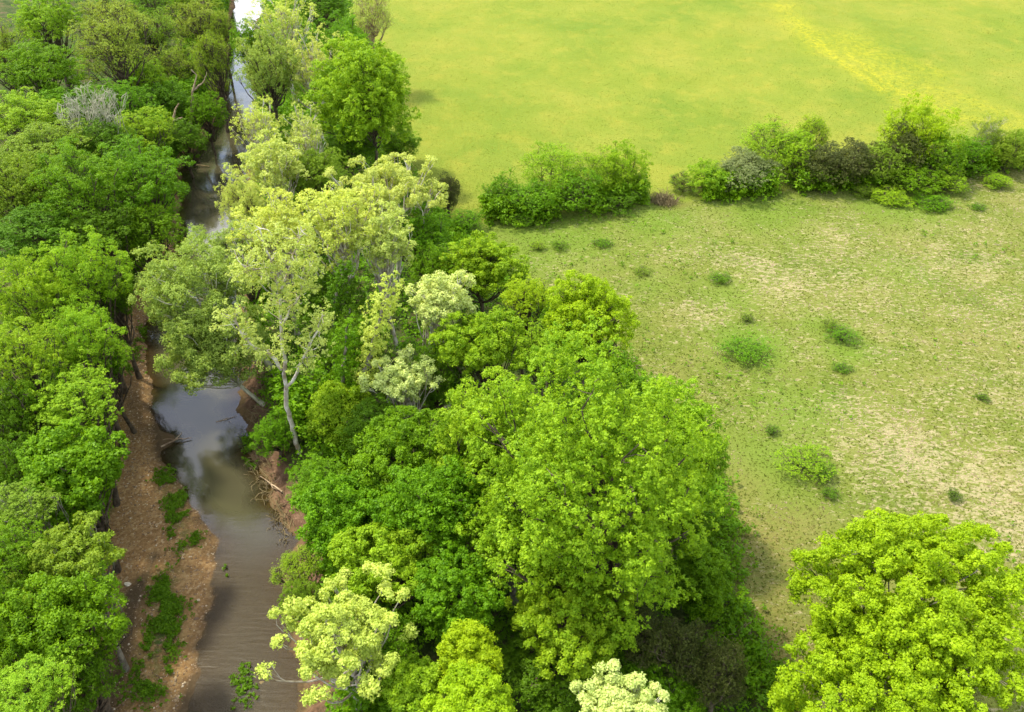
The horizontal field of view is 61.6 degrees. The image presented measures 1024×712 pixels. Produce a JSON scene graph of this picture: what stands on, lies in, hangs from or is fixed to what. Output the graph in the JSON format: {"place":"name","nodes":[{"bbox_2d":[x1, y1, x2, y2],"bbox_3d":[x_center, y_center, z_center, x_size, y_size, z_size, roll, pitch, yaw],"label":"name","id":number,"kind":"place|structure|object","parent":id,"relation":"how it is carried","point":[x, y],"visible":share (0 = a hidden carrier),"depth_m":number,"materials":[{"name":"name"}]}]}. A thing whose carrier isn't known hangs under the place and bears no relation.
{"place":"outdoors","nodes":[
{"label":"outdoors","id":0,"kind":"place"},
{"bbox_2d":[94,0,312,711],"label":"creek bed","id":1,"kind":"object","parent":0,"point":[239,625],"visible":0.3,"depth_m":51.17,"materials":[{"name":"brown soil"}]},
{"bbox_2d":[0,644,85,711],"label":"broadleaf tree","id":2,"kind":"object","parent":1,"relation":"on","point":[20,677],"visible":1,"depth_m":34.63,"materials":[{"name":"green plant"}]},
{"bbox_2d":[0,559,132,711],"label":"broadleaf tree","id":3,"kind":"object","parent":1,"relation":"on","point":[56,620],"visible":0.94,"depth_m":37.04,"materials":[{"name":"green plant"}]},
{"bbox_2d":[5,510,129,672],"bbox_3d":[-20.563,12.582,42.429,4.786,10.877,5.349,0,38,0],"label":"open crowned tree","id":4,"kind":"object","parent":1,"relation":"on","point":[58,558],"visible":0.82,"depth_m":39.79,"materials":[{"name":"green plant"}]},
{"bbox_2d":[13,415,130,573],"bbox_3d":[-23.304,8.545,47.492,6.001,10.895,5.964,20,42,24],"label":"broadleaf tree","id":5,"kind":"object","parent":1,"relation":"on","point":[82,470],"visible":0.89,"depth_m":44.67,"materials":[{"name":"green plant"}]},
{"bbox_2d":[25,225,134,393],"bbox_3d":[-28.360,-2.593,59.282,5.841,14.018,6.705,15,40,18],"label":"broadleaf tree","id":6,"kind":"object","parent":1,"relation":"on","point":[69,265],"visible":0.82,"depth_m":56.75,"materials":[{"name":"green plant"}]},
{"bbox_2d":[31,292,133,447],"bbox_3d":[-26.741,1.615,55.384,6.080,12.181,5.309,0,38,0],"label":"broadleaf tree","id":7,"kind":"object","parent":1,"relation":"on","point":[87,332],"visible":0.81,"depth_m":52.78,"materials":[{"name":"green plant"}]},
{"bbox_2d":[39,627,125,711],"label":"broadleaf tree","id":8,"kind":"object","parent":1,"relation":"on","point":[93,694],"visible":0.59,"depth_m":36.83,"materials":[{"name":"green plant"}]},
{"bbox_2d":[83,258,142,378],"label":"broadleaf tree","id":9,"kind":"object","parent":1,"relation":"on","point":[122,305],"visible":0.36,"depth_m":61.00,"materials":[{"name":"green plant"}]},
{"bbox_2d":[92,133,196,259],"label":"broadleaf tree","id":10,"kind":"object","parent":1,"relation":"on","point":[141,181],"visible":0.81,"depth_m":71.95,"materials":[{"name":"green plant"}]},
{"bbox_2d":[113,202,188,294],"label":"broadleaf tree","id":11,"kind":"object","parent":1,"relation":"on","point":[142,235],"visible":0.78,"depth_m":70.38,"materials":[{"name":"green plant"}]},
{"bbox_2d":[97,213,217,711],"bbox_3d":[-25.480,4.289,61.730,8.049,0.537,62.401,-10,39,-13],"label":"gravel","id":12,"kind":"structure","parent":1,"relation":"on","point":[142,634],"depth_m":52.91,"materials":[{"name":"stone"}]},
{"bbox_2d":[162,116,210,177],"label":"broadleaf tree","id":13,"kind":"object","parent":1,"relation":"on","point":[191,137],"visible":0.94,"depth_m":88.80,"materials":[{"name":"green plant"}]},
{"bbox_2d":[116,320,259,711],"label":"riverbank vegetation","id":14,"kind":"object","parent":1,"relation":"on","point":[166,607],"visible":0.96,"depth_m":48.41,"materials":[{"name":"green plant"}]},
{"bbox_2d":[184,91,229,154],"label":"broadleaf tree","id":15,"kind":"object","parent":1,"relation":"on","point":[208,111],"visible":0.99,"depth_m":93.02,"materials":[{"name":"green plant"}]},
{"bbox_2d":[187,29,233,132],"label":"broadleaf tree","id":16,"kind":"object","parent":1,"relation":"on","point":[216,61],"visible":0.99,"depth_m":95.32,"materials":[{"name":"green plant"}]},
{"bbox_2d":[154,0,266,539],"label":"creek water","id":17,"kind":"structure","parent":0,"point":[208,462],"depth_m":62.32,"materials":[{"name":"grey liquid"}]},
{"bbox_2d":[0,0,767,711],"bbox_3d":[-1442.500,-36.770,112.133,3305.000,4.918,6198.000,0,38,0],"label":"forest floor","id":18,"kind":"structure","parent":0,"point":[282,482],"depth_m":61.84,"materials":[{"name":"green plant"}]},
{"bbox_2d":[0,515,57,604],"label":"broadleaf tree","id":19,"kind":"object","parent":18,"relation":"on","point":[10,545],"visible":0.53,"depth_m":39.73,"materials":[{"name":"green plant"}]},
{"bbox_2d":[0,377,58,447],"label":"broadleaf tree","id":20,"kind":"object","parent":18,"relation":"on","point":[12,414],"visible":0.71,"depth_m":48.16,"materials":[{"name":"green plant"}]},
{"bbox_2d":[0,150,68,257],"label":"broadleaf tree","id":21,"kind":"object","parent":18,"relation":"on","point":[15,182],"visible":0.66,"depth_m":67.39,"materials":[{"name":"green plant"}]},
{"bbox_2d":[0,478,70,572],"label":"broadleaf tree","id":22,"kind":"object","parent":18,"relation":"on","point":[21,511],"visible":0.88,"depth_m":42.33,"materials":[{"name":"green plant"}]},
{"bbox_2d":[0,316,71,429],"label":"broadleaf tree","id":23,"kind":"object","parent":18,"relation":"on","point":[34,350],"visible":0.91,"depth_m":49.47,"materials":[{"name":"green plant"}]},
{"bbox_2d":[0,86,73,174],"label":"broadleaf tree","id":24,"kind":"object","parent":18,"relation":"on","point":[22,110],"visible":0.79,"depth_m":80.14,"materials":[{"name":"green plant"}]},
{"bbox_2d":[0,247,78,365],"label":"broadleaf tree","id":25,"kind":"object","parent":18,"relation":"on","point":[32,297],"visible":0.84,"depth_m":54.56,"materials":[{"name":"green plant"}]},
{"bbox_2d":[0,199,78,272],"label":"broadleaf tree","id":26,"kind":"object","parent":18,"relation":"on","point":[11,232],"visible":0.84,"depth_m":64.53,"materials":[{"name":"green plant"}]},
{"bbox_2d":[0,37,88,141],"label":"broadleaf tree","id":27,"kind":"object","parent":18,"relation":"on","point":[24,76],"visible":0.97,"depth_m":86.30,"materials":[{"name":"green plant"}]},
{"bbox_2d":[7,0,85,92],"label":"broadleaf tree","id":28,"kind":"object","parent":18,"relation":"on","point":[50,20],"visible":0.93,"depth_m":96.48,"materials":[{"name":"green plant"}]},
{"bbox_2d":[0,117,99,216],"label":"broadleaf tree","id":29,"kind":"object","parent":18,"relation":"on","point":[32,149],"visible":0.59,"depth_m":74.31,"materials":[{"name":"green plant"}]},
{"bbox_2d":[22,360,125,506],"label":"broadleaf tree","id":30,"kind":"object","parent":18,"relation":"on","point":[55,407],"visible":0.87,"depth_m":48.94,"materials":[{"name":"green plant"}]},
{"bbox_2d":[26,133,133,238],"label":"broadleaf tree","id":31,"kind":"object","parent":18,"relation":"on","point":[87,188],"visible":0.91,"depth_m":67.57,"materials":[{"name":"green plant"}]},
{"bbox_2d":[53,80,132,190],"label":"bare tree","id":32,"kind":"object","parent":18,"relation":"on","point":[100,110],"visible":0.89,"depth_m":77.85,"materials":[{"name":"grey plant"}]},
{"bbox_2d":[52,200,135,280],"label":"broadleaf tree","id":33,"kind":"object","parent":18,"relation":"on","point":[106,228],"visible":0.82,"depth_m":67.37,"materials":[{"name":"green plant"}]},
{"bbox_2d":[70,117,142,206],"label":"broadleaf tree","id":34,"kind":"object","parent":18,"relation":"on","point":[107,136],"visible":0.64,"depth_m":77.32,"materials":[{"name":"green plant"}]},
{"bbox_2d":[63,1,160,109],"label":"broadleaf tree","id":35,"kind":"object","parent":18,"relation":"on","point":[121,47],"visible":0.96,"depth_m":91.72,"materials":[{"name":"green plant"}]},
{"bbox_2d":[0,0,231,711],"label":"bank thicket","id":36,"kind":"object","parent":18,"relation":"on","point":[187,83],"visible":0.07,"depth_m":85.88,"materials":[{"name":"green plant"}]},
{"bbox_2d":[87,76,158,132],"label":"broadleaf tree","id":37,"kind":"object","parent":18,"relation":"on","point":[133,98],"visible":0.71,"depth_m":85.12,"materials":[{"name":"green plant"}]},
{"bbox_2d":[115,105,176,156],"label":"broadleaf tree","id":38,"kind":"object","parent":18,"relation":"on","point":[152,128],"visible":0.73,"depth_m":82.72,"materials":[{"name":"green plant"}]},
{"bbox_2d":[126,222,277,375],"bbox_3d":[-21.719,-2.739,59.236,8.065,11.646,9.045,-31,47,-33],"label":"willow tree","id":39,"kind":"object","parent":18,"relation":"on","point":[177,284],"visible":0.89,"depth_m":56.46,"materials":[{"name":"green plant"}]},
{"bbox_2d":[153,304,269,406],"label":"willow tree","id":40,"kind":"object","parent":18,"relation":"on","point":[217,355],"visible":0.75,"depth_m":56.73,"materials":[{"name":"green plant"}]},
{"bbox_2d":[214,165,268,287],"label":"broadleaf tree","id":41,"kind":"object","parent":18,"relation":"on","point":[243,199],"visible":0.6,"depth_m":65.47,"materials":[{"name":"green plant"}]},
{"bbox_2d":[222,128,310,223],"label":"sycamore tree","id":42,"kind":"object","parent":18,"relation":"on","point":[279,171],"visible":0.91,"depth_m":71.62,"materials":[{"name":"green plant"}]},
{"bbox_2d":[232,18,302,145],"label":"broadleaf tree","id":43,"kind":"object","parent":18,"relation":"on","point":[275,77],"visible":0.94,"depth_m":87.16,"materials":[{"name":"green plant"}]},
{"bbox_2d":[247,409,294,460],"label":"broadleaf tree","id":44,"kind":"object","parent":18,"relation":"on","point":[272,433],"visible":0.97,"depth_m":55.29,"materials":[{"name":"green plant"}]},
{"bbox_2d":[208,214,337,454],"bbox_3d":[-13.767,-0.623,51.590,8.017,17.774,5.098,0,38,0],"label":"sycamore tree","id":45,"kind":"object","parent":18,"relation":"on","point":[263,273],"visible":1,"depth_m":49.12,"materials":[{"name":"green plant"}]},
{"bbox_2d":[225,187,322,343],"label":"sycamore tree","id":46,"kind":"object","parent":18,"relation":"on","point":[266,214],"visible":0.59,"depth_m":59.47,"materials":[{"name":"green plant"}]},
{"bbox_2d":[244,0,318,95],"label":"sycamore tree","id":47,"kind":"object","parent":18,"relation":"on","point":[279,14],"visible":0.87,"depth_m":98.51,"materials":[{"name":"green plant"}]},
{"bbox_2d":[274,22,343,140],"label":"sycamore tree","id":48,"kind":"object","parent":18,"relation":"on","point":[306,73],"visible":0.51,"depth_m":87.74,"materials":[{"name":"green plant"}]},
{"bbox_2d":[283,144,354,219],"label":"broadleaf tree","id":49,"kind":"object","parent":18,"relation":"on","point":[315,168],"visible":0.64,"depth_m":74.70,"materials":[{"name":"green plant"}]},
{"bbox_2d":[287,270,366,352],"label":"broadleaf tree","id":50,"kind":"object","parent":18,"relation":"on","point":[314,299],"visible":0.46,"depth_m":60.60,"materials":[{"name":"green plant"}]},
{"bbox_2d":[282,180,388,348],"bbox_3d":[-12.119,-5.990,61.427,7.217,14.041,6.060,0,38,0],"label":"sycamore tree","id":51,"kind":"object","parent":18,"relation":"on","point":[344,249],"visible":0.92,"depth_m":58.44,"materials":[{"name":"green plant"}]},
{"bbox_2d":[254,560,418,711],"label":"sycamore tree","id":52,"kind":"object","parent":18,"relation":"on","point":[365,640],"visible":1,"depth_m":36.23,"materials":[{"name":"green plant"}]},
{"bbox_2d":[244,0,428,711],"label":"bank thicket","id":53,"kind":"object","parent":18,"relation":"on","point":[297,407],"visible":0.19,"depth_m":56.93,"materials":[{"name":"green plant"}]},
{"bbox_2d":[305,379,371,453],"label":"broadleaf tree","id":54,"kind":"object","parent":18,"relation":"on","point":[327,409],"visible":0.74,"depth_m":53.11,"materials":[{"name":"green plant"}]},
{"bbox_2d":[320,313,363,396],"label":"ivy clad tree","id":55,"kind":"object","parent":18,"relation":"on","point":[342,372],"visible":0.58,"depth_m":53.66,"materials":[{"name":"green plant"}]},
{"bbox_2d":[288,469,400,571],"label":"broadleaf tree","id":56,"kind":"object","parent":18,"relation":"on","point":[341,509],"visible":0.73,"depth_m":44.71,"materials":[{"name":"green plant"}]},
{"bbox_2d":[301,31,421,165],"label":"broadleaf tree","id":57,"kind":"object","parent":18,"relation":"on","point":[347,98],"visible":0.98,"depth_m":79.76,"materials":[{"name":"green plant"}]},
{"bbox_2d":[334,391,404,480],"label":"broadleaf tree","id":58,"kind":"object","parent":18,"relation":"on","point":[358,425],"visible":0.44,"depth_m":51.37,"materials":[{"name":"green plant"}]},
{"bbox_2d":[334,608,420,711],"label":"broadleaf tree","id":59,"kind":"object","parent":18,"relation":"on","point":[394,647],"visible":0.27,"depth_m":39.72,"materials":[{"name":"green plant"}]},
{"bbox_2d":[350,270,408,415],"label":"ivy clad tree","id":60,"kind":"object","parent":18,"relation":"on","point":[373,347],"visible":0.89,"depth_m":52.30,"materials":[{"name":"green plant"}]},
{"bbox_2d":[327,520,443,626],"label":"broadleaf tree","id":61,"kind":"object","parent":18,"relation":"on","point":[382,547],"visible":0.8,"depth_m":42.27,"materials":[{"name":"green plant"}]},
{"bbox_2d":[321,152,449,288],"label":"sycamore tree","id":62,"kind":"object","parent":18,"relation":"on","point":[392,171],"visible":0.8,"depth_m":65.50,"materials":[{"name":"green plant"}]},
{"bbox_2d":[353,198,418,354],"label":"sycamore tree","id":63,"kind":"object","parent":18,"relation":"on","point":[385,252],"visible":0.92,"depth_m":58.64,"materials":[{"name":"green plant"}]},
{"bbox_2d":[358,344,445,451],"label":"silver leaved tree","id":64,"kind":"object","parent":18,"relation":"on","point":[402,381],"visible":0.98,"depth_m":52.21,"materials":[{"name":"green plant"}]},
{"bbox_2d":[347,405,467,524],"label":"broadleaf tree","id":65,"kind":"object","parent":18,"relation":"on","point":[402,440],"visible":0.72,"depth_m":47.10,"materials":[{"name":"green plant"}]},
{"bbox_2d":[380,654,442,711],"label":"broadleaf tree","id":66,"kind":"object","parent":18,"relation":"on","point":[410,685],"visible":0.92,"depth_m":36.57,"materials":[{"name":"green plant"}]},
{"bbox_2d":[382,203,453,292],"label":"broadleaf tree","id":67,"kind":"object","parent":18,"relation":"on","point":[430,228],"visible":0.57,"depth_m":66.74,"materials":[{"name":"green plant"}]},
{"bbox_2d":[370,454,489,556],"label":"broadleaf tree","id":68,"kind":"object","parent":18,"relation":"on","point":[429,498],"visible":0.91,"depth_m":42.91,"materials":[{"name":"green plant"}]},
{"bbox_2d":[405,336,473,421],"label":"broadleaf tree","id":69,"kind":"object","parent":18,"relation":"on","point":[435,396],"visible":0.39,"depth_m":54.67,"materials":[{"name":"green plant"}]},
{"bbox_2d":[404,269,477,408],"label":"silver leaved tree","id":70,"kind":"object","parent":18,"relation":"on","point":[439,300],"visible":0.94,"depth_m":54.30,"materials":[{"name":"green plant"}]},
{"bbox_2d":[406,539,505,643],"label":"broadleaf tree","id":71,"kind":"object","parent":18,"relation":"on","point":[463,578],"visible":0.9,"depth_m":40.32,"materials":[{"name":"green plant"}]},
{"bbox_2d":[417,658,516,711],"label":"broadleaf tree","id":72,"kind":"object","parent":18,"relation":"on","point":[475,687],"visible":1,"depth_m":32.90,"materials":[{"name":"green plant"}]},
{"bbox_2d":[436,618,503,709],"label":"broadleaf tree","id":73,"kind":"object","parent":18,"relation":"on","point":[472,640],"visible":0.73,"depth_m":36.44,"materials":[{"name":"green plant"}]},
{"bbox_2d":[427,305,528,398],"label":"broadleaf tree","id":74,"kind":"object","parent":18,"relation":"on","point":[493,348],"visible":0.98,"depth_m":52.91,"materials":[{"name":"green plant"}]},
{"bbox_2d":[430,365,538,492],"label":"broadleaf tree","id":75,"kind":"object","parent":18,"relation":"on","point":[455,418],"visible":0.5,"depth_m":44.36,"materials":[{"name":"green plant"}]},
{"bbox_2d":[439,229,530,312],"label":"broadleaf tree","id":76,"kind":"object","parent":18,"relation":"on","point":[485,260],"visible":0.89,"depth_m":63.27,"materials":[{"name":"green plant"}]},
{"bbox_2d":[453,472,566,608],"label":"broadleaf tree","id":77,"kind":"object","parent":18,"relation":"on","point":[485,503],"visible":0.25,"depth_m":42.08,"materials":[{"name":"green plant"}]},
{"bbox_2d":[499,272,549,377],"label":"broadleaf tree","id":78,"kind":"object","parent":18,"relation":"on","point":[518,305],"visible":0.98,"depth_m":58.26,"materials":[{"name":"green plant"}]},
{"bbox_2d":[251,0,808,711],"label":"undergrowth","id":79,"kind":"object","parent":18,"relation":"on","point":[489,304],"visible":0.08,"depth_m":61.18,"materials":[{"name":"green plant"}]},
{"bbox_2d":[492,610,598,711],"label":"broadleaf tree","id":80,"kind":"object","parent":18,"relation":"on","point":[532,682],"visible":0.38,"depth_m":40.65,"materials":[{"name":"green plant"}]},
{"bbox_2d":[504,563,637,680],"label":"broadleaf tree","id":81,"kind":"object","parent":18,"relation":"on","point":[538,615],"visible":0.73,"depth_m":39.28,"materials":[{"name":"green plant"}]},
{"bbox_2d":[541,269,640,396],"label":"broadleaf tree","id":82,"kind":"object","parent":18,"relation":"on","point":[605,299],"visible":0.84,"depth_m":55.67,"materials":[{"name":"green plant"}]},
{"bbox_2d":[462,314,727,661],"bbox_3d":[3.838,6.978,41.391,12.575,18.644,13.095,0,38,0],"label":"broadleaf tree","id":83,"kind":"object","parent":18,"relation":"on","point":[637,483],"visible":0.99,"depth_m":37.67,"materials":[{"name":"green plant"}]},
{"bbox_2d":[569,658,669,711],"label":"silver leaved tree","id":84,"kind":"object","parent":18,"relation":"on","point":[616,691],"visible":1,"depth_m":33.12,"materials":[{"name":"green plant"}]},
{"bbox_2d":[586,638,706,711],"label":"broadleaf tree","id":85,"kind":"object","parent":18,"relation":"on","point":[679,693],"visible":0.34,"depth_m":39.92,"materials":[{"name":"green plant"}]},
{"bbox_2d":[610,599,686,670],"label":"cedar tree","id":86,"kind":"object","parent":18,"relation":"on","point":[640,637],"visible":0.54,"depth_m":40.43,"materials":[{"name":"green plant"}]},
{"bbox_2d":[620,374,730,501],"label":"broadleaf tree","id":87,"kind":"object","parent":18,"relation":"on","point":[720,454],"visible":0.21,"depth_m":45.70,"materials":[{"name":"green plant"}]},
{"bbox_2d":[641,616,719,689],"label":"cedar tree","id":88,"kind":"object","parent":18,"relation":"on","point":[680,656],"visible":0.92,"depth_m":39.43,"materials":[{"name":"green plant"}]},
{"bbox_2d":[667,543,732,622],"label":"broadleaf tree","id":89,"kind":"object","parent":18,"relation":"on","point":[708,577],"visible":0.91,"depth_m":44.25,"materials":[{"name":"green plant"}]},
{"bbox_2d":[689,628,752,711],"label":"bush","id":90,"kind":"object","parent":18,"relation":"on","point":[712,683],"visible":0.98,"depth_m":38.72,"materials":[{"name":"green plant"}]},
{"bbox_2d":[350,0,1023,222],"bbox_3d":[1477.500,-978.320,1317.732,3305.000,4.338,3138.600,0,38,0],"label":"hay field","id":91,"kind":"structure","parent":0,"point":[624,52],"depth_m":112.51,"materials":[{"name":"plant"}]},
{"bbox_2d":[518,140,582,194],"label":"shrub","id":92,"kind":"object","parent":91,"relation":"on","point":[550,163],"visible":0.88,"depth_m":82.25,"materials":[{"name":"green plant"}]},
{"bbox_2d":[709,146,784,191],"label":"shrub","id":93,"kind":"object","parent":91,"relation":"on","point":[741,161],"visible":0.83,"depth_m":84.05,"materials":[{"name":"green plant"}]},
{"bbox_2d":[737,113,802,168],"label":"shrub","id":94,"kind":"object","parent":91,"relation":"on","point":[760,128],"visible":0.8,"depth_m":86.03,"materials":[{"name":"green plant"}]},
{"bbox_2d":[871,90,968,166],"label":"shrub","id":95,"kind":"object","parent":91,"relation":"on","point":[921,111],"visible":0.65,"depth_m":85.05,"materials":[{"name":"green plant"}]},
{"bbox_2d":[452,161,1023,711],"bbox_3d":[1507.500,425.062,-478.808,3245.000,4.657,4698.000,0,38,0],"label":"meadow","id":96,"kind":"structure","parent":0,"point":[864,319],"depth_m":66.15,"materials":[{"name":"green plant"}]},
{"bbox_2d":[543,165,609,216],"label":"shrub","id":97,"kind":"object","parent":96,"relation":"on","point":[575,192],"visible":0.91,"depth_m":80.65,"materials":[{"name":"green plant"}]},
{"bbox_2d":[416,201,819,711],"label":"edge weeds","id":98,"kind":"object","parent":96,"relation":"on","point":[721,533],"visible":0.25,"depth_m":48.36,"materials":[{"name":"green plant"}]},
{"bbox_2d":[477,136,1023,229],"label":"hedge undergrowth","id":99,"kind":"object","parent":96,"relation":"on","point":[990,162],"visible":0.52,"depth_m":83.67,"materials":[{"name":"green plant"}]},
{"bbox_2d":[784,140,849,191],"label":"shrub","id":100,"kind":"object","parent":96,"relation":"on","point":[814,163],"visible":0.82,"depth_m":84.39,"materials":[{"name":"green plant"}]},
{"bbox_2d":[766,591,1001,711],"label":"broadleaf tree","id":101,"kind":"object","parent":96,"relation":"on","point":[831,676],"visible":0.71,"depth_m":36.01,"materials":[{"name":"green plant"}]},
{"bbox_2d":[785,507,1023,710],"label":"broadleaf tree","id":102,"kind":"object","parent":96,"relation":"on","point":[893,547],"visible":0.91,"depth_m":38.07,"materials":[{"name":"green plant"}]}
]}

